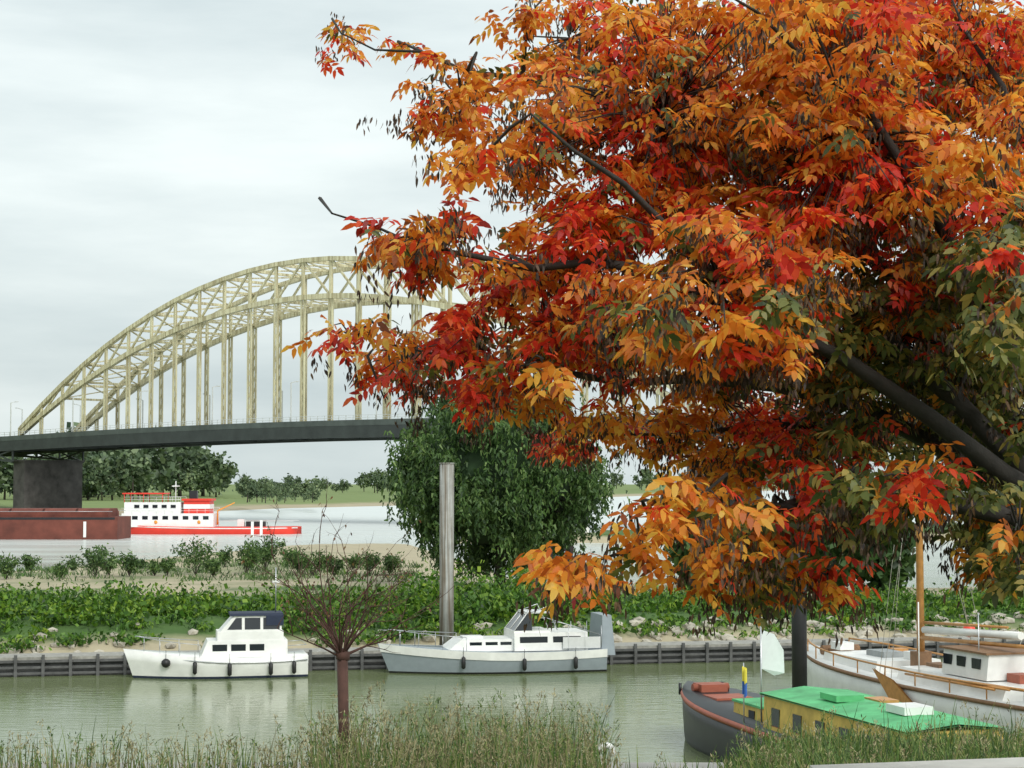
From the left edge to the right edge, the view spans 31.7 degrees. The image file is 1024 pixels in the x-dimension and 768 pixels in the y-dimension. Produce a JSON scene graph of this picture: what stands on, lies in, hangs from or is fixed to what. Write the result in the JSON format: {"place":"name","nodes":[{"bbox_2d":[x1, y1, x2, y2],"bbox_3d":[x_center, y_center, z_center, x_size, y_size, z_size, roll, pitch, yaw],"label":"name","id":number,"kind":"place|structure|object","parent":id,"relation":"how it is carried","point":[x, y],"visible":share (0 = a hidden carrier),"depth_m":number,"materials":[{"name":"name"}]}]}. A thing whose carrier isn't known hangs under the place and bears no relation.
{"place":"outdoors","nodes":[
{"label":"outdoors","id":0,"kind":"place"},
{"bbox_2d":[0,484,777,514],"bbox_3d":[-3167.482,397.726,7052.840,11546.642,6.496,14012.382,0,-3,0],"label":"bank ground","id":1,"kind":"structure","parent":0,"point":[355,495],"depth_m":839.49,"materials":[{"name":"green plant"}]},
{"bbox_2d":[0,422,997,503],"bbox_3d":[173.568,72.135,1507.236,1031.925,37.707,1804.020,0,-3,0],"label":"trees","id":2,"kind":"object","parent":1,"relation":"on","point":[112,472],"depth_m":820.51,"materials":[{"name":"green plant"}]},
{"bbox_2d":[0,490,978,761],"bbox_3d":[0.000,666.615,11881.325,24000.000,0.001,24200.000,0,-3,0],"label":"water","id":3,"kind":"structure","parent":0,"point":[646,712],"depth_m":85.13,"materials":[{"name":"liquid"}]},
{"bbox_2d":[122,481,301,533],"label":"ship","id":4,"kind":"object","parent":3,"relation":"on","point":[193,513],"visible":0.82,"depth_m":355.75,"materials":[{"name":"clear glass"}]},
{"bbox_2d":[120,567,308,678],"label":"motorboat","id":5,"kind":"object","parent":3,"relation":"in","point":[248,644],"visible":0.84,"depth_m":92.91,"materials":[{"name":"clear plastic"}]},
{"bbox_2d":[0,508,588,539],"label":"barge","id":6,"kind":"object","parent":3,"relation":"on","point":[63,524],"visible":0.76,"depth_m":322.55,"materials":[{"name":"brown metal"}]},
{"bbox_2d":[2,762,723,767],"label":"grass bank","id":7,"kind":"structure","parent":3,"relation":"in","point":[673,764],"depth_m":27.61,"materials":[{"name":"green plant"}]},
{"bbox_2d":[373,604,614,673],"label":"motor yacht","id":8,"kind":"object","parent":3,"relation":"on","point":[515,648],"visible":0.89,"depth_m":95.32,"materials":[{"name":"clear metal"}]},
{"bbox_2d":[0,636,1023,676],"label":"retaining wall","id":9,"kind":"structure","parent":3,"relation":"in","point":[60,664],"depth_m":99.90,"materials":[{"name":"grey wood"}]},
{"bbox_2d":[679,627,1005,760],"bbox_3d":[10.656,11.186,61.161,4.280,5.612,25.250,1,-3,-16],"label":"barge","id":10,"kind":"object","parent":3,"relation":"in","point":[712,718],"visible":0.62,"depth_m":62.00,"materials":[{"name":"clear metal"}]},
{"bbox_2d":[807,399,1023,739],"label":"sailboat","id":11,"kind":"object","parent":3,"relation":"on","point":[984,676],"visible":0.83,"depth_m":73.46,"materials":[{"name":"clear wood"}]},
{"bbox_2d":[0,523,1023,653],"bbox_3d":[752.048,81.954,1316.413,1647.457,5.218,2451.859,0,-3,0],"label":"bank ground","id":12,"kind":"structure","parent":0,"point":[173,631],"depth_m":139.29,"materials":[{"name":"green plant"}]},
{"bbox_2d":[0,529,423,581],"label":"bushes","id":13,"kind":"object","parent":12,"relation":"on","point":[58,570],"visible":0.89,"depth_m":176.30,"materials":[{"name":"green plant"}]},
{"bbox_2d":[379,372,631,584],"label":"willow","id":14,"kind":"object","parent":12,"relation":"on","point":[411,474],"depth_m":154.39,"materials":[{"name":"green plant"}]},
{"bbox_2d":[428,395,571,545],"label":"willow shade","id":15,"kind":"object","parent":14,"relation":"attached to","point":[475,460],"visible":0.18,"depth_m":153.87,"materials":[{"name":"green plant"}]},
{"bbox_2d":[2,500,1014,593],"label":"bushes","id":16,"kind":"object","parent":12,"relation":"on","point":[908,562],"depth_m":145.68,"materials":[{"name":"green plant"}]},
{"bbox_2d":[0,541,1023,653],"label":"vegetation","id":17,"kind":"object","parent":12,"relation":"on","point":[489,601],"visible":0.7,"depth_m":108.58,"materials":[{"name":"green plant"}]},
{"bbox_2d":[6,610,1023,653],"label":"bank stones","id":18,"kind":"object","parent":12,"relation":"on","point":[859,632],"visible":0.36,"depth_m":107.92,"materials":[{"name":"grey stone"}]},
{"bbox_2d":[0,0,1023,483],"label":"sky","id":19,"kind":"structure","parent":0,"point":[153,152],"materials":[{"name":"white"}]},
{"bbox_2d":[280,0,1023,648],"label":"ash tree","id":20,"kind":"object","parent":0,"point":[762,344],"depth_m":11.65,"materials":[{"name":"orange plant"}]},
{"label":"ground surface","id":21,"kind":"structure","parent":0,"visible":0},
{"bbox_2d":[13,451,761,511],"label":"bridge piers","id":22,"kind":"structure","parent":21,"relation":"on","point":[47,483],"depth_m":542.93,"materials":[{"name":"grey concrete"}]},
{"bbox_2d":[0,414,1003,454],"bbox_3d":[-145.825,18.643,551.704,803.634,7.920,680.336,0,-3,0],"label":"bridge deck","id":23,"kind":"structure","parent":22,"relation":"on","point":[234,434],"depth_m":486.97,"materials":[{"name":"grey metal"}]},
{"bbox_2d":[18,256,749,434],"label":"bridge arch","id":24,"kind":"structure","parent":23,"relation":"on","point":[178,332],"depth_m":493.03,"materials":[{"name":"beige metal"}]},
{"bbox_2d":[1,370,844,435],"bbox_3d":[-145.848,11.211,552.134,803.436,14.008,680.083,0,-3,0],"label":"bridge rail lamps","id":25,"kind":"object","parent":23,"relation":"on","point":[212,422],"visible":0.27,"depth_m":491.52,"materials":[{"name":"grey metal"}]},
{"bbox_2d":[0,437,899,462],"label":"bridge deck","id":26,"kind":"structure","parent":23,"relation":"on","point":[5,459],"depth_m":563.81,"materials":[{"name":"grey metal"}]},
{"bbox_2d":[439,463,454,644],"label":"mooring post","id":27,"kind":"object","parent":21,"relation":"on","point":[446,602],"visible":0.83,"depth_m":100.27,"materials":[{"name":"silver metal"}]},
{"bbox_2d":[790,489,806,687],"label":"mooring post","id":28,"kind":"object","parent":21,"relation":"on","point":[799,645],"visible":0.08,"depth_m":77.23,"materials":[{"name":"black metal"}]},
{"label":"bank ground","id":29,"kind":"structure","parent":0,"visible":0},
{"bbox_2d":[241,488,454,767],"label":"sapling","id":30,"kind":"object","parent":29,"relation":"on","point":[342,655],"depth_m":24.36,"materials":[{"name":"brown plant"}]},
{"bbox_2d":[0,679,1023,767],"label":"bank grasses","id":31,"kind":"object","parent":29,"relation":"on","point":[852,748],"visible":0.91,"depth_m":24.09,"materials":[{"name":"green plant"}]},
{"bbox_2d":[596,742,615,764],"bbox_3d":[1.288,5.296,24.745,0.270,0.755,0.090,0,-3,0],"label":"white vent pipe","id":32,"kind":"object","parent":29,"relation":"on","point":[607,747],"visible":0.48,"depth_m":24.73,"materials":[{"name":"white plastic"}]},
{"bbox_2d":[810,757,1023,767],"bbox_3d":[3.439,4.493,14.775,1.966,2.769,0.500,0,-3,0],"label":"pavement","id":33,"kind":"structure","parent":29,"relation":"on","point":[1016,762],"depth_m":14.92,"materials":[{"name":"grey concrete"}]}
]}

